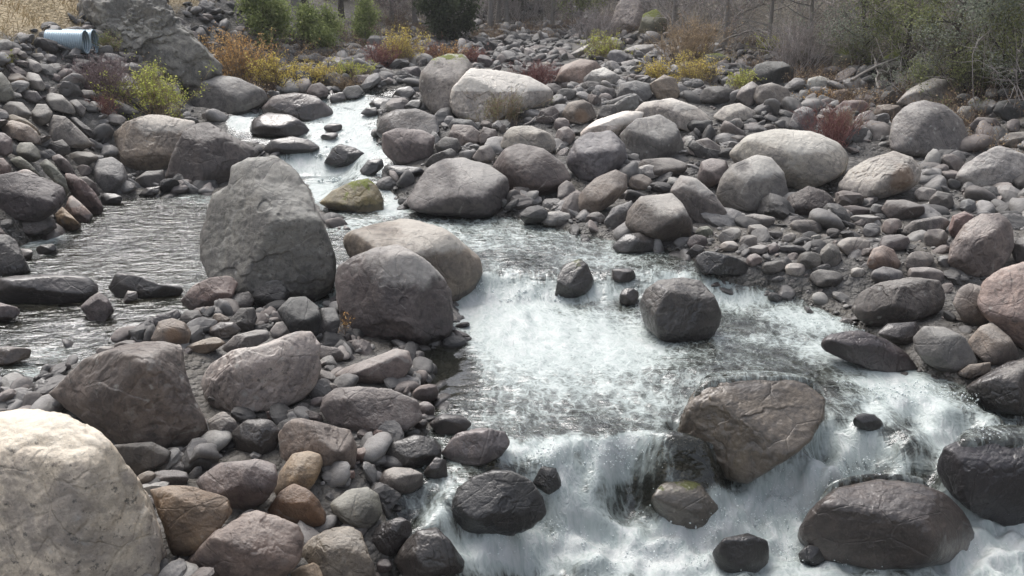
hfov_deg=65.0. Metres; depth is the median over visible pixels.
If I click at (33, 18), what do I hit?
dry grass
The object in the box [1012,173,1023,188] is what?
boulder
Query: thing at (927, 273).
boulder
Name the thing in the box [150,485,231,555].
boulder
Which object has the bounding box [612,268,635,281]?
rock
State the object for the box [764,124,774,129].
rock
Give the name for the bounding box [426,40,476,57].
shrub
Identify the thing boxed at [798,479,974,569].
boulder
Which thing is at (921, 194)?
rock
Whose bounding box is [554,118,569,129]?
rock
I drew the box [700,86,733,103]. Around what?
boulder
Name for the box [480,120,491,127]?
rock
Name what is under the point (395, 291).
boulder
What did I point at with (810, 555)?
rock
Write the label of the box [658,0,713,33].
tree
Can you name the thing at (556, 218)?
boulder
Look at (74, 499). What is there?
boulder
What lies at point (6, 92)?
boulder
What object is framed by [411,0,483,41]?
tree
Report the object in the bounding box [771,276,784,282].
rock
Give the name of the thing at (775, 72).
boulder
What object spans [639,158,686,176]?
boulder
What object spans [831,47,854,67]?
boulder
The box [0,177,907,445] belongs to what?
bed stones
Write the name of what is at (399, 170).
boulder
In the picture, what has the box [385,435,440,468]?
boulder
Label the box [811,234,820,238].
rock
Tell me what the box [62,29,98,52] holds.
culvert pipe
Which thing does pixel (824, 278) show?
boulder
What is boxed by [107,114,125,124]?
boulder
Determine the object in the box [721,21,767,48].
fallen branch
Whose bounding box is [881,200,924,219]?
boulder
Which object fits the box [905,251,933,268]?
rock
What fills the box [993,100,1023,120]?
boulder
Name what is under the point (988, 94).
rock
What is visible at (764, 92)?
boulder
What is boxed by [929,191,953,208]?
rock
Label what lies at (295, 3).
tree
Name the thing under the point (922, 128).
boulder
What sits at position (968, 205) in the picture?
rock
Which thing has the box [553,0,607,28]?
tree
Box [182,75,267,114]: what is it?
boulder
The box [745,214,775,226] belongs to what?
boulder
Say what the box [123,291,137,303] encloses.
rock
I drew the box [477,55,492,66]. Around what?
rock
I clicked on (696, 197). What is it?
boulder
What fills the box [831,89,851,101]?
boulder
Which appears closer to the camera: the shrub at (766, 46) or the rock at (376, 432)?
the rock at (376, 432)
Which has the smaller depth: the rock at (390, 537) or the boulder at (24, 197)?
the rock at (390, 537)
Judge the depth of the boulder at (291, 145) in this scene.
24.62 m
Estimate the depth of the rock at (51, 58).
25.52 m
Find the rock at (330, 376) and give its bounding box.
[318,370,335,381]
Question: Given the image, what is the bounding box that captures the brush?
[350,0,1023,107]
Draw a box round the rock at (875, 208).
[870,204,883,213]
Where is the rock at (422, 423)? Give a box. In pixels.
[414,419,427,428]
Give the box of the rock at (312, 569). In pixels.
[290,562,322,575]
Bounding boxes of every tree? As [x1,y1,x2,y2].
[233,0,301,49]
[287,0,351,49]
[291,0,299,7]
[338,0,344,18]
[346,0,386,43]
[370,0,416,25]
[387,0,417,26]
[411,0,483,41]
[487,0,492,28]
[495,0,501,23]
[503,0,509,23]
[512,0,528,11]
[550,0,589,27]
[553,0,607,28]
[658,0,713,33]
[669,0,798,44]
[698,0,841,57]
[745,0,833,52]
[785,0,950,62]
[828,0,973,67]
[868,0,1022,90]
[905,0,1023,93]
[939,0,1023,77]
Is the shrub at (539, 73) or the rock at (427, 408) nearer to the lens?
the rock at (427, 408)
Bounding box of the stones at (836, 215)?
[121,41,1023,239]
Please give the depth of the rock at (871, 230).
17.07 m
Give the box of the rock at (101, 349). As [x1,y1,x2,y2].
[96,346,113,353]
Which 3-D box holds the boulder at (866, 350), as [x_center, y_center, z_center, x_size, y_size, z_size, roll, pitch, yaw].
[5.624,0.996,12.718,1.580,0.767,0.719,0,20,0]
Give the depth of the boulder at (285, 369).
10.69 m
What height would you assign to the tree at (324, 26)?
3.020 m
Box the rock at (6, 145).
[0,132,12,156]
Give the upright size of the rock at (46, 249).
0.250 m
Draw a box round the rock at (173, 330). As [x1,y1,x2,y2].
[151,318,190,344]
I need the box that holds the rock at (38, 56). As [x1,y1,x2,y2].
[31,53,43,60]
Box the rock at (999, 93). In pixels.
[997,88,1014,98]
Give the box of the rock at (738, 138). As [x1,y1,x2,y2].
[731,135,744,141]
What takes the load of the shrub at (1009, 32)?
on the ground at (684, 468)
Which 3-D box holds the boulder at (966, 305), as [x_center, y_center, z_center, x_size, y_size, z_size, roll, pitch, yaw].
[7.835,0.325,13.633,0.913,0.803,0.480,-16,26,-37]
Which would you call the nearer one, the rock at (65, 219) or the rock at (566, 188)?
the rock at (65, 219)
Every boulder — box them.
[0,72,14,101]
[0,120,40,144]
[0,172,65,221]
[0,234,30,276]
[0,274,97,304]
[0,302,19,321]
[0,346,30,364]
[0,409,162,575]
[3,101,31,119]
[7,114,40,134]
[10,156,39,176]
[16,142,40,161]
[18,169,38,176]
[20,90,41,102]
[22,217,56,235]
[39,159,68,194]
[45,92,75,113]
[47,139,69,154]
[48,115,92,149]
[49,341,207,447]
[52,154,74,173]
[65,173,102,215]
[65,196,92,223]
[70,117,95,137]
[70,151,97,164]
[81,90,95,98]
[93,157,127,192]
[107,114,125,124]
[108,272,182,298]
[109,100,139,115]
[113,114,194,169]
[135,170,164,187]
[137,309,180,326]
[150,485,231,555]
[165,122,258,183]
[181,276,237,310]
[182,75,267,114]
[187,510,303,575]
[196,459,277,509]
[200,155,335,302]
[201,331,320,411]
[222,330,268,352]
[250,112,308,136]
[252,280,289,307]
[262,93,332,120]
[263,136,318,153]
[277,296,320,336]
[278,418,356,471]
[301,526,376,575]
[306,82,327,98]
[319,72,337,84]
[320,179,383,213]
[320,386,421,433]
[324,144,363,167]
[335,244,452,345]
[335,348,411,383]
[342,85,364,98]
[343,219,482,300]
[353,75,368,83]
[369,97,389,108]
[376,108,439,137]
[380,68,395,75]
[382,128,434,164]
[385,165,423,176]
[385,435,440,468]
[392,86,415,98]
[394,527,464,575]
[402,66,420,76]
[404,99,421,108]
[407,157,508,218]
[419,53,472,112]
[425,148,456,166]
[435,137,461,152]
[441,428,509,465]
[448,124,480,145]
[449,68,552,122]
[449,118,478,130]
[451,469,546,535]
[493,143,570,195]
[501,126,555,152]
[536,106,559,123]
[542,211,570,225]
[546,83,561,94]
[555,59,601,83]
[555,259,593,297]
[556,88,575,99]
[562,100,596,123]
[566,130,627,181]
[570,44,589,57]
[578,170,627,212]
[580,111,643,136]
[582,81,599,88]
[583,67,619,84]
[596,104,617,119]
[604,201,631,227]
[607,49,629,61]
[611,0,643,31]
[612,232,653,252]
[616,80,651,101]
[620,114,683,159]
[624,44,658,54]
[625,193,692,241]
[635,98,709,131]
[639,9,667,34]
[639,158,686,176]
[639,165,657,178]
[639,277,721,346]
[650,75,679,98]
[651,479,717,528]
[670,175,726,223]
[678,376,825,483]
[687,119,712,132]
[688,138,719,157]
[688,140,720,158]
[694,251,748,275]
[697,158,728,187]
[700,53,730,66]
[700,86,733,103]
[712,533,768,572]
[714,103,755,121]
[716,155,787,211]
[729,129,848,188]
[736,81,757,106]
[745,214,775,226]
[751,61,793,84]
[753,83,790,104]
[787,186,833,215]
[789,106,816,129]
[790,219,821,232]
[798,51,807,68]
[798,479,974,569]
[807,76,830,87]
[809,269,842,286]
[821,330,916,371]
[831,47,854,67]
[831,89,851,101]
[834,100,869,112]
[838,151,921,198]
[843,205,869,214]
[850,215,880,223]
[851,277,944,326]
[852,110,876,124]
[874,104,900,117]
[878,321,919,344]
[880,51,905,80]
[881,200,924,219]
[889,100,967,156]
[896,78,955,104]
[901,216,949,234]
[907,267,943,281]
[913,326,976,372]
[937,431,1023,526]
[948,213,1013,276]
[953,283,987,325]
[955,146,1023,186]
[965,358,1023,414]
[968,323,1018,365]
[969,117,1000,132]
[977,262,1023,349]
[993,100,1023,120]
[999,132,1023,147]
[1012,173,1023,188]
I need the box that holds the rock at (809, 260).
[797,252,821,268]
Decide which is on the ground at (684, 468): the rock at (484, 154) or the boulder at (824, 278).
the rock at (484, 154)
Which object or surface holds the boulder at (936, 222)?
on the ground at (684, 468)
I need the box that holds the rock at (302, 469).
[274,451,322,494]
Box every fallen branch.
[523,106,555,125]
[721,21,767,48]
[850,48,910,81]
[873,44,892,89]
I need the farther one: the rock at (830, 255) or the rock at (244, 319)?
the rock at (830, 255)
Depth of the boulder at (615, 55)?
38.91 m
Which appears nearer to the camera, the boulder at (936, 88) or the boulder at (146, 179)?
the boulder at (146, 179)
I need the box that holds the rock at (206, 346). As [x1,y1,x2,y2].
[186,337,224,353]
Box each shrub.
[5,49,18,65]
[47,47,147,100]
[81,51,216,121]
[82,92,126,114]
[91,28,122,51]
[197,23,319,83]
[236,44,334,92]
[290,58,348,84]
[329,72,364,89]
[330,57,377,76]
[338,312,356,333]
[359,37,401,69]
[378,19,433,61]
[414,35,451,57]
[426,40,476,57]
[457,44,490,62]
[457,81,556,125]
[507,56,560,84]
[551,3,636,39]
[578,28,638,59]
[630,5,742,66]
[634,54,676,78]
[663,46,731,85]
[725,66,766,89]
[745,32,788,56]
[748,4,869,74]
[787,95,887,147]
[792,86,838,97]
[818,24,886,66]
[821,96,883,129]
[868,45,961,93]
[918,33,1023,111]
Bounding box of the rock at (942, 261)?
[937,255,949,266]
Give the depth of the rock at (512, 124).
26.80 m
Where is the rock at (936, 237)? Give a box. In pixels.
[924,229,947,246]
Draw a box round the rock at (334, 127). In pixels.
[324,123,341,131]
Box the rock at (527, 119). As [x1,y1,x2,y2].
[523,117,532,124]
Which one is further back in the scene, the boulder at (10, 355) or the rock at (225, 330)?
the rock at (225, 330)
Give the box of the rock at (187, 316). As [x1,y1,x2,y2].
[179,310,200,323]
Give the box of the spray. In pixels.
[315,132,1006,575]
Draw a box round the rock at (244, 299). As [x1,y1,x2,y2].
[232,291,253,307]
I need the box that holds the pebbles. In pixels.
[3,71,1023,560]
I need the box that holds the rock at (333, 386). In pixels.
[330,383,338,389]
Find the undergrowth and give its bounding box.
[389,0,1021,102]
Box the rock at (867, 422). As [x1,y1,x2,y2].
[853,413,882,430]
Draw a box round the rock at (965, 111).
[956,106,974,121]
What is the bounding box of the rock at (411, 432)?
[404,429,421,436]
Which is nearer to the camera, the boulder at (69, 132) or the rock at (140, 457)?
the rock at (140, 457)
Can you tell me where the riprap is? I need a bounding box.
[0,0,323,277]
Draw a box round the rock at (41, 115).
[31,104,51,125]
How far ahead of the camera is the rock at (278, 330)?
12.97 m
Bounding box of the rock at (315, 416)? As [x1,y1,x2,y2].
[305,410,322,421]
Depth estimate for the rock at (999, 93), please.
26.83 m
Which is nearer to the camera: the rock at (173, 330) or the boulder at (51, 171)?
the rock at (173, 330)
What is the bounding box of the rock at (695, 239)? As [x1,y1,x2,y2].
[687,234,707,247]
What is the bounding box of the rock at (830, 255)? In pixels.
[820,243,841,266]
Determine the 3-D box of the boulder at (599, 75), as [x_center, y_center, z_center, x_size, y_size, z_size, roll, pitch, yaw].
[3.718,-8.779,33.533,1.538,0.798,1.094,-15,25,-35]
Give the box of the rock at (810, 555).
[798,544,825,566]
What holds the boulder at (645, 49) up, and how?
on the ground at (684, 468)
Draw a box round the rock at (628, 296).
[619,288,638,305]
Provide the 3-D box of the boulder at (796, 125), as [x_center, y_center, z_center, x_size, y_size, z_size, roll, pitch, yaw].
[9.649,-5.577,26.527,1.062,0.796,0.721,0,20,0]
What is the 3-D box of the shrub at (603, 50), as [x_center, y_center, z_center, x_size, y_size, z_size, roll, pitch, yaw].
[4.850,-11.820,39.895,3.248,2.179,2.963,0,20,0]
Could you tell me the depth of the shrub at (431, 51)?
40.58 m
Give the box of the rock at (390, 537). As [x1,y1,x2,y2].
[371,517,411,556]
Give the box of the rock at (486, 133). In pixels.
[479,127,497,145]
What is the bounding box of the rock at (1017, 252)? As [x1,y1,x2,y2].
[1011,237,1023,263]
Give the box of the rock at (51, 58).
[44,54,56,63]
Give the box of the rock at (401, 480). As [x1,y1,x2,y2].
[378,467,422,493]
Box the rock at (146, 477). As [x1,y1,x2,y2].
[137,471,155,483]
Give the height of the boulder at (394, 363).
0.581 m
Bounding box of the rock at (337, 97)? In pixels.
[330,92,345,102]
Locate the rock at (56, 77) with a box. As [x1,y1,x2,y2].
[53,73,60,81]
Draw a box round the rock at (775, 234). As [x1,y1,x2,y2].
[769,231,782,237]
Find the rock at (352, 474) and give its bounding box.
[350,470,354,478]
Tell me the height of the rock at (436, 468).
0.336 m
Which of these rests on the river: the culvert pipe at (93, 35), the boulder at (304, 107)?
the boulder at (304, 107)
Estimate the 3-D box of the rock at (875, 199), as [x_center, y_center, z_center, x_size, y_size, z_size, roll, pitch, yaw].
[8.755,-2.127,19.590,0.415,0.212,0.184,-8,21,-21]
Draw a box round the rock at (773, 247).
[767,243,778,252]
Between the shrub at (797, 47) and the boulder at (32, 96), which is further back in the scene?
the shrub at (797, 47)
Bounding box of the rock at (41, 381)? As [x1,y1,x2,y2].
[28,378,47,390]
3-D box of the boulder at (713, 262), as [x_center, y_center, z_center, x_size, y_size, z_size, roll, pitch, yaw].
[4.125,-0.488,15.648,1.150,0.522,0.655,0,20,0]
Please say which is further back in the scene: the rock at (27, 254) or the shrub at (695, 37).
the shrub at (695, 37)
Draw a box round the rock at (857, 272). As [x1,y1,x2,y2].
[851,267,864,276]
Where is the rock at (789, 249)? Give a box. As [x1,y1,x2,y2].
[779,245,805,253]
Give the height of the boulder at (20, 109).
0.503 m
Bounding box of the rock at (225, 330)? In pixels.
[208,322,240,338]
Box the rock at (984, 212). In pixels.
[976,211,989,215]
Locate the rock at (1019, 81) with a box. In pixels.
[1013,68,1023,85]
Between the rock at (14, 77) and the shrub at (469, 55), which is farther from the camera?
the shrub at (469, 55)
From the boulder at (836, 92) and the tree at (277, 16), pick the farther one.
the tree at (277, 16)
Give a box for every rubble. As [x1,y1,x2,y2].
[0,296,471,575]
[604,21,1005,123]
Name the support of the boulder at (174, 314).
on the ground at (684, 468)
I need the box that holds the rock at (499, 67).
[492,65,501,70]
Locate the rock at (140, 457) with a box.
[114,442,170,475]
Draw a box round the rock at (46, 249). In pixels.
[36,244,55,254]
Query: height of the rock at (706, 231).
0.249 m
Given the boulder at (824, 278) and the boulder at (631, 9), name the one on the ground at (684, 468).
the boulder at (631, 9)
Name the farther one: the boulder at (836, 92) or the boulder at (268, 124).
the boulder at (836, 92)
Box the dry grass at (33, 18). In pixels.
[0,0,214,54]
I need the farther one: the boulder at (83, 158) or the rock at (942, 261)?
the boulder at (83, 158)
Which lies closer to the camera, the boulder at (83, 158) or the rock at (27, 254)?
the rock at (27, 254)
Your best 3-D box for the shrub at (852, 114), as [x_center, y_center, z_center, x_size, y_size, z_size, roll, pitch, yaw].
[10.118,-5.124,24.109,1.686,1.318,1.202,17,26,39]
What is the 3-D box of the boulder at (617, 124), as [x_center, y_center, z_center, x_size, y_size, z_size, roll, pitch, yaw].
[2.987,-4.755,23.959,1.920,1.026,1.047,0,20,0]
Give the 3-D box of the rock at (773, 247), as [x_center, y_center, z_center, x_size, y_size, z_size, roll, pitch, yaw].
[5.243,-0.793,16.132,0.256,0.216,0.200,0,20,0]
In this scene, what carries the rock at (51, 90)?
on the ground at (684, 468)
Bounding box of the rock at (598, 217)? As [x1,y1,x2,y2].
[585,212,604,223]
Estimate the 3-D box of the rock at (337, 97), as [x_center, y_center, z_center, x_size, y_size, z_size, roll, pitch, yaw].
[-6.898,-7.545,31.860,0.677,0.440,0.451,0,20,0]
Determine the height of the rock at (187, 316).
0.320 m
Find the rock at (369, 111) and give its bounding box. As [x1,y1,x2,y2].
[361,107,377,116]
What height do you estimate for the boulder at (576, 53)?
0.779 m
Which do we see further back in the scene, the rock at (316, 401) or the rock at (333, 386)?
the rock at (333, 386)
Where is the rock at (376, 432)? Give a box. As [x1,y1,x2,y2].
[373,430,382,435]
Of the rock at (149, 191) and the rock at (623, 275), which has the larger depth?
the rock at (149, 191)
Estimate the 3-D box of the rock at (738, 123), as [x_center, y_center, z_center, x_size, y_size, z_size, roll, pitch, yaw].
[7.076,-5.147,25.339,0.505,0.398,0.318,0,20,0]
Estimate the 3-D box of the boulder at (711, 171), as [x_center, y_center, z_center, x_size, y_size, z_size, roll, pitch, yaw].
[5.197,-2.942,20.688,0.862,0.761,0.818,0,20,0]
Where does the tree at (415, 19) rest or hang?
on the ground at (684, 468)
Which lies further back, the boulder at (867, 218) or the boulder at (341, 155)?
the boulder at (341, 155)
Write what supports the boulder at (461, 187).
on the ground at (684, 468)
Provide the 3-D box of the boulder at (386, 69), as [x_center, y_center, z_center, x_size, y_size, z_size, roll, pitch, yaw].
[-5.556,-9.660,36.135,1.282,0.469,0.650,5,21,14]
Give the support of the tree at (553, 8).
on the ground at (684, 468)
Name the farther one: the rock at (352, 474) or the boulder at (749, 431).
the boulder at (749, 431)
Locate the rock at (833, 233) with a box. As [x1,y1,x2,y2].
[826,228,839,238]
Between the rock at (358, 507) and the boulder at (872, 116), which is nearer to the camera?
the rock at (358, 507)
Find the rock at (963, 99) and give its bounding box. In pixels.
[956,93,971,105]
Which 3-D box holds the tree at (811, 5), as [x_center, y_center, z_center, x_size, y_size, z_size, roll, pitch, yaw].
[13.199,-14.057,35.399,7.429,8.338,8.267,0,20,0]
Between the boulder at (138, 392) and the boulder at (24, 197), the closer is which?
the boulder at (138, 392)
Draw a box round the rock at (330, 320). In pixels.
[319,307,339,333]
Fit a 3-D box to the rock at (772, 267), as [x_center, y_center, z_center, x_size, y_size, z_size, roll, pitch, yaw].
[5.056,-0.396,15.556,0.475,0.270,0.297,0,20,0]
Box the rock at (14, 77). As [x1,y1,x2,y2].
[8,73,28,89]
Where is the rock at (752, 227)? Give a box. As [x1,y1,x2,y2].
[747,224,767,233]
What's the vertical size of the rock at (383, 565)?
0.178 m
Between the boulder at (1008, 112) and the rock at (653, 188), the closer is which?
the rock at (653, 188)
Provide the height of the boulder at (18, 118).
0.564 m
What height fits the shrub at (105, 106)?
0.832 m
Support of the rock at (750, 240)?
on the ground at (684, 468)
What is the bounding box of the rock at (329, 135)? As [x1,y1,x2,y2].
[321,132,337,139]
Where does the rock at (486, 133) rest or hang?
on the ground at (684, 468)
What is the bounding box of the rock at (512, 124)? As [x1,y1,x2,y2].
[511,120,517,126]
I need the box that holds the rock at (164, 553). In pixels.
[163,548,166,558]
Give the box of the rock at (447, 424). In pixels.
[429,414,471,434]
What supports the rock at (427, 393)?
in the river
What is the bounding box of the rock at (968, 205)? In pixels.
[960,199,975,211]
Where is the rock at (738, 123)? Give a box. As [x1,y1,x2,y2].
[731,118,742,128]
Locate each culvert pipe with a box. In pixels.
[44,30,90,53]
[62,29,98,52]
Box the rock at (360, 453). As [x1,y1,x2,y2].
[356,447,365,462]
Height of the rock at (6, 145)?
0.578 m
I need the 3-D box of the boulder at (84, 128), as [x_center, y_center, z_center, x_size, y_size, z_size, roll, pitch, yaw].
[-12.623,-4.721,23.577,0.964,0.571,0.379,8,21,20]
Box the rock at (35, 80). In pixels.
[26,72,45,90]
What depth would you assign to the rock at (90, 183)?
21.23 m
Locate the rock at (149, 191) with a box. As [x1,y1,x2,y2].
[140,186,159,196]
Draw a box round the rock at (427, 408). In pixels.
[419,401,434,414]
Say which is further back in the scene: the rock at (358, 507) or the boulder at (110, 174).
the boulder at (110, 174)
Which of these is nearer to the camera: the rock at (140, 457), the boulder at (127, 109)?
the rock at (140, 457)
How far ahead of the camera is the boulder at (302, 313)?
12.80 m
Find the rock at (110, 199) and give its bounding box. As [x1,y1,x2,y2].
[100,193,122,204]
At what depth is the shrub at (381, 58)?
38.01 m
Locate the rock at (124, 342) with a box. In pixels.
[114,340,135,347]
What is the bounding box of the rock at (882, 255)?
[867,245,900,269]
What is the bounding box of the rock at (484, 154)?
[472,145,495,162]
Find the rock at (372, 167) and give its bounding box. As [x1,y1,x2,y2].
[360,159,383,175]
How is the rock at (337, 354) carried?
on the ground at (684, 468)
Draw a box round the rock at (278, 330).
[270,321,289,338]
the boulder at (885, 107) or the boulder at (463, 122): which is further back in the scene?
the boulder at (885, 107)
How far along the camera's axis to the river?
11.50 m
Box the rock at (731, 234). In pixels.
[718,227,741,242]
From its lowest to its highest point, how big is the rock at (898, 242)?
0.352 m
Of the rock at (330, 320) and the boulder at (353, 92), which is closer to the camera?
the rock at (330, 320)
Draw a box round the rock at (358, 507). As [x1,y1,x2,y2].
[330,487,381,528]
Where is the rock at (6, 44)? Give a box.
[0,39,12,49]
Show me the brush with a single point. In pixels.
(518, 10)
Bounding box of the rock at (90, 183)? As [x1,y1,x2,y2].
[79,176,99,195]
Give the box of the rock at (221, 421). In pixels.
[207,412,237,439]
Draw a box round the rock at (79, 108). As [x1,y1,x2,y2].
[69,99,85,116]
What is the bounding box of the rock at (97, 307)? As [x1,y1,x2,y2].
[80,292,113,322]
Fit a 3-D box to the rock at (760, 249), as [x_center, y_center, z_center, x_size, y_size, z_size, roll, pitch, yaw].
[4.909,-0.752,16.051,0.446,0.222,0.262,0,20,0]
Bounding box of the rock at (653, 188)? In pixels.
[649,182,659,191]
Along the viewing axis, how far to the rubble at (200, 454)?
10.67 m
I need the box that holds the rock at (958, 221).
[948,211,973,237]
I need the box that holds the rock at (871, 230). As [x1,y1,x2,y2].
[863,223,880,236]
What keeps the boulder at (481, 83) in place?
on the ground at (684, 468)
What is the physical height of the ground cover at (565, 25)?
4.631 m
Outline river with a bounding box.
[0,90,1023,575]
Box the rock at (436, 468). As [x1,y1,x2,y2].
[423,457,447,478]
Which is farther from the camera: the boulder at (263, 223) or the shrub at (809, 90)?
the shrub at (809, 90)
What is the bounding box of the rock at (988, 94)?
[985,88,998,99]
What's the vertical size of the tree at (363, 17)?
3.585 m
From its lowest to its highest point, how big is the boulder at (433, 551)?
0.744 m
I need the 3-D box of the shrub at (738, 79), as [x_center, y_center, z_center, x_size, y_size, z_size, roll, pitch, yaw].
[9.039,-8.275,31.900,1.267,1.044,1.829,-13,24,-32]
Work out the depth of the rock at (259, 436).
9.74 m
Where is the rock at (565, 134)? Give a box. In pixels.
[555,126,574,143]
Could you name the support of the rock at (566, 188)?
on the ground at (684, 468)
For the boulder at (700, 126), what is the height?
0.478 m
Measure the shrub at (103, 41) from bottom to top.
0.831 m
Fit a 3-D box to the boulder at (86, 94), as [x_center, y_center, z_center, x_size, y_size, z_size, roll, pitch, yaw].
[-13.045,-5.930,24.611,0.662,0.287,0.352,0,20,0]
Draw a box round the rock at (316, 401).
[311,397,322,405]
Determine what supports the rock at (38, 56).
on the ground at (684, 468)
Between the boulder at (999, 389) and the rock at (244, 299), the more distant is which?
the rock at (244, 299)
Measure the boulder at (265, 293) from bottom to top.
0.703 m
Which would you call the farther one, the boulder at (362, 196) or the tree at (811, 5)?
the tree at (811, 5)
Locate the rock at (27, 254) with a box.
[21,249,32,259]
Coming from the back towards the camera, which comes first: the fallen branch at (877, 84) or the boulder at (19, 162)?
the fallen branch at (877, 84)
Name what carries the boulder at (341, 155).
on the river
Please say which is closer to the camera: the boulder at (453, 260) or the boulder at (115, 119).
the boulder at (453, 260)
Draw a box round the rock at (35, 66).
[25,59,41,72]
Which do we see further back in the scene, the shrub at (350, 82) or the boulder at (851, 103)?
the shrub at (350, 82)
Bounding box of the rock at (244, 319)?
[229,307,256,331]
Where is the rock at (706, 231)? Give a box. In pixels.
[695,226,712,236]
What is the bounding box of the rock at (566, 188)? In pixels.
[557,180,574,199]
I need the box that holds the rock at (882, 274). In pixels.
[871,266,903,282]
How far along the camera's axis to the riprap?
25.92 m
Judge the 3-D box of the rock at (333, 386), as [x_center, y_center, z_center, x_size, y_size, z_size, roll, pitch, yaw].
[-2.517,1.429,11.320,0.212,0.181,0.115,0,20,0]
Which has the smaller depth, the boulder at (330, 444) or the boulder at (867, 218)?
the boulder at (330, 444)
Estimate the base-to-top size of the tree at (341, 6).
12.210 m
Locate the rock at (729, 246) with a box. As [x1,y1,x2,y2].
[720,241,738,250]
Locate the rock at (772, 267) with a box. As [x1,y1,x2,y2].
[761,261,784,273]
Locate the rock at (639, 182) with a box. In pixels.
[628,174,651,189]
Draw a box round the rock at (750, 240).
[739,235,756,246]
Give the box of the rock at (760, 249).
[748,244,767,254]
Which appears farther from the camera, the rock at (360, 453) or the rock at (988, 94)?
the rock at (988, 94)
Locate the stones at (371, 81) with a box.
[260,0,800,100]
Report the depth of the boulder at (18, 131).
21.02 m
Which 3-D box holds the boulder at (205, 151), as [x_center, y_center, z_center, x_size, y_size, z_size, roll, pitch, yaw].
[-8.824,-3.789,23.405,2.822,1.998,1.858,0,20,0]
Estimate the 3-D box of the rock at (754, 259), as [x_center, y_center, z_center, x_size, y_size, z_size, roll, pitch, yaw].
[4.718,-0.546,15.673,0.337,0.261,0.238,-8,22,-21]
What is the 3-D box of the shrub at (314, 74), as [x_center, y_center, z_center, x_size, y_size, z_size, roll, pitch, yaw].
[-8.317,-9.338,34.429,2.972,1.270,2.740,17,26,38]
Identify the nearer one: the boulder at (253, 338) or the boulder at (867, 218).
the boulder at (253, 338)
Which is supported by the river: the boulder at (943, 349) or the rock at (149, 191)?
the boulder at (943, 349)
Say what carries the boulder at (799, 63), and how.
on the ground at (684, 468)
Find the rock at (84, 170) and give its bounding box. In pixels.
[77,164,91,175]
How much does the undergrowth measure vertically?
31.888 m
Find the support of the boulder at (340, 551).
on the ground at (684, 468)
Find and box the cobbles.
[0,18,1023,488]
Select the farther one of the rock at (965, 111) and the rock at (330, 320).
the rock at (965, 111)
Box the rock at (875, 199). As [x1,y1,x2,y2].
[865,196,877,203]
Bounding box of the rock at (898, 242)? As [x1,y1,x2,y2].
[880,234,909,250]
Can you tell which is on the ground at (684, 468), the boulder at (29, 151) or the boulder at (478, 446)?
the boulder at (29, 151)
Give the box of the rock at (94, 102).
[90,101,101,110]
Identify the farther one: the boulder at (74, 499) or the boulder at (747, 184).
the boulder at (747, 184)
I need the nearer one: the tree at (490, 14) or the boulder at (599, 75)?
the boulder at (599, 75)
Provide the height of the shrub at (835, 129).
2.188 m
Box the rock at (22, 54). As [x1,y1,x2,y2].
[17,50,27,58]
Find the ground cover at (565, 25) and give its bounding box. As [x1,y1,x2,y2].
[125,6,1023,152]
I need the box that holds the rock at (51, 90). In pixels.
[46,87,56,92]
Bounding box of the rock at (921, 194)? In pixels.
[914,187,935,201]
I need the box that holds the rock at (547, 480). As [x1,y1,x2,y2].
[533,466,560,494]
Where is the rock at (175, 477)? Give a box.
[154,470,188,484]
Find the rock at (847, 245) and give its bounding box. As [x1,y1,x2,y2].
[837,237,869,254]
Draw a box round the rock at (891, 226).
[881,218,901,234]
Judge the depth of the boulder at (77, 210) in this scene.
19.64 m
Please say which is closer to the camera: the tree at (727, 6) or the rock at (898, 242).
the rock at (898, 242)
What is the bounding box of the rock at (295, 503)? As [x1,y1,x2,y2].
[268,484,325,526]
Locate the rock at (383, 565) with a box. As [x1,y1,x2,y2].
[376,558,392,572]
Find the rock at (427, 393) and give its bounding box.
[412,384,438,401]
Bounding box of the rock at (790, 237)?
[782,233,795,241]
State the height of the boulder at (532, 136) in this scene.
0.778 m
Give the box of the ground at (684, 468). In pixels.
[0,0,1023,575]
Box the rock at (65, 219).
[55,207,80,231]
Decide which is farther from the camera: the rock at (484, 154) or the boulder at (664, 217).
the rock at (484, 154)
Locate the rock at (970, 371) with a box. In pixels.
[958,362,990,378]
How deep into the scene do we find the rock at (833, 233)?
16.95 m
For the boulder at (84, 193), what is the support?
on the ground at (684, 468)
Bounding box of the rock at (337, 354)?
[320,345,343,361]
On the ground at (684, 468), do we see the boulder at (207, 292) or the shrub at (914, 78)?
the shrub at (914, 78)
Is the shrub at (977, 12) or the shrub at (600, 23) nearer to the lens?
the shrub at (977, 12)
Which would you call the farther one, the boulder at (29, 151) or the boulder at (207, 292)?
the boulder at (29, 151)
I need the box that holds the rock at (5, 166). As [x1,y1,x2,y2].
[0,158,10,173]
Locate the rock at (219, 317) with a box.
[212,313,229,322]
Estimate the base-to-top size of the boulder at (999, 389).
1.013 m
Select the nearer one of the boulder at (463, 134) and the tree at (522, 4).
the boulder at (463, 134)
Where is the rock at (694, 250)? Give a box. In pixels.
[686,245,704,256]
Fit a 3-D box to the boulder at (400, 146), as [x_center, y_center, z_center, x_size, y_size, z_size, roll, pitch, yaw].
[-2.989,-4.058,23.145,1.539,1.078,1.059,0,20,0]
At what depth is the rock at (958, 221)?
16.87 m
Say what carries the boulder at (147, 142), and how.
on the ground at (684, 468)
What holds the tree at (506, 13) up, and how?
on the ground at (684, 468)
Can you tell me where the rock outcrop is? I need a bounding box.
[76,0,222,89]
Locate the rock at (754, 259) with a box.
[746,253,761,266]
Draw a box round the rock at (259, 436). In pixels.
[232,419,280,454]
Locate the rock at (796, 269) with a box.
[785,263,805,276]
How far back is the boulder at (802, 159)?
20.18 m

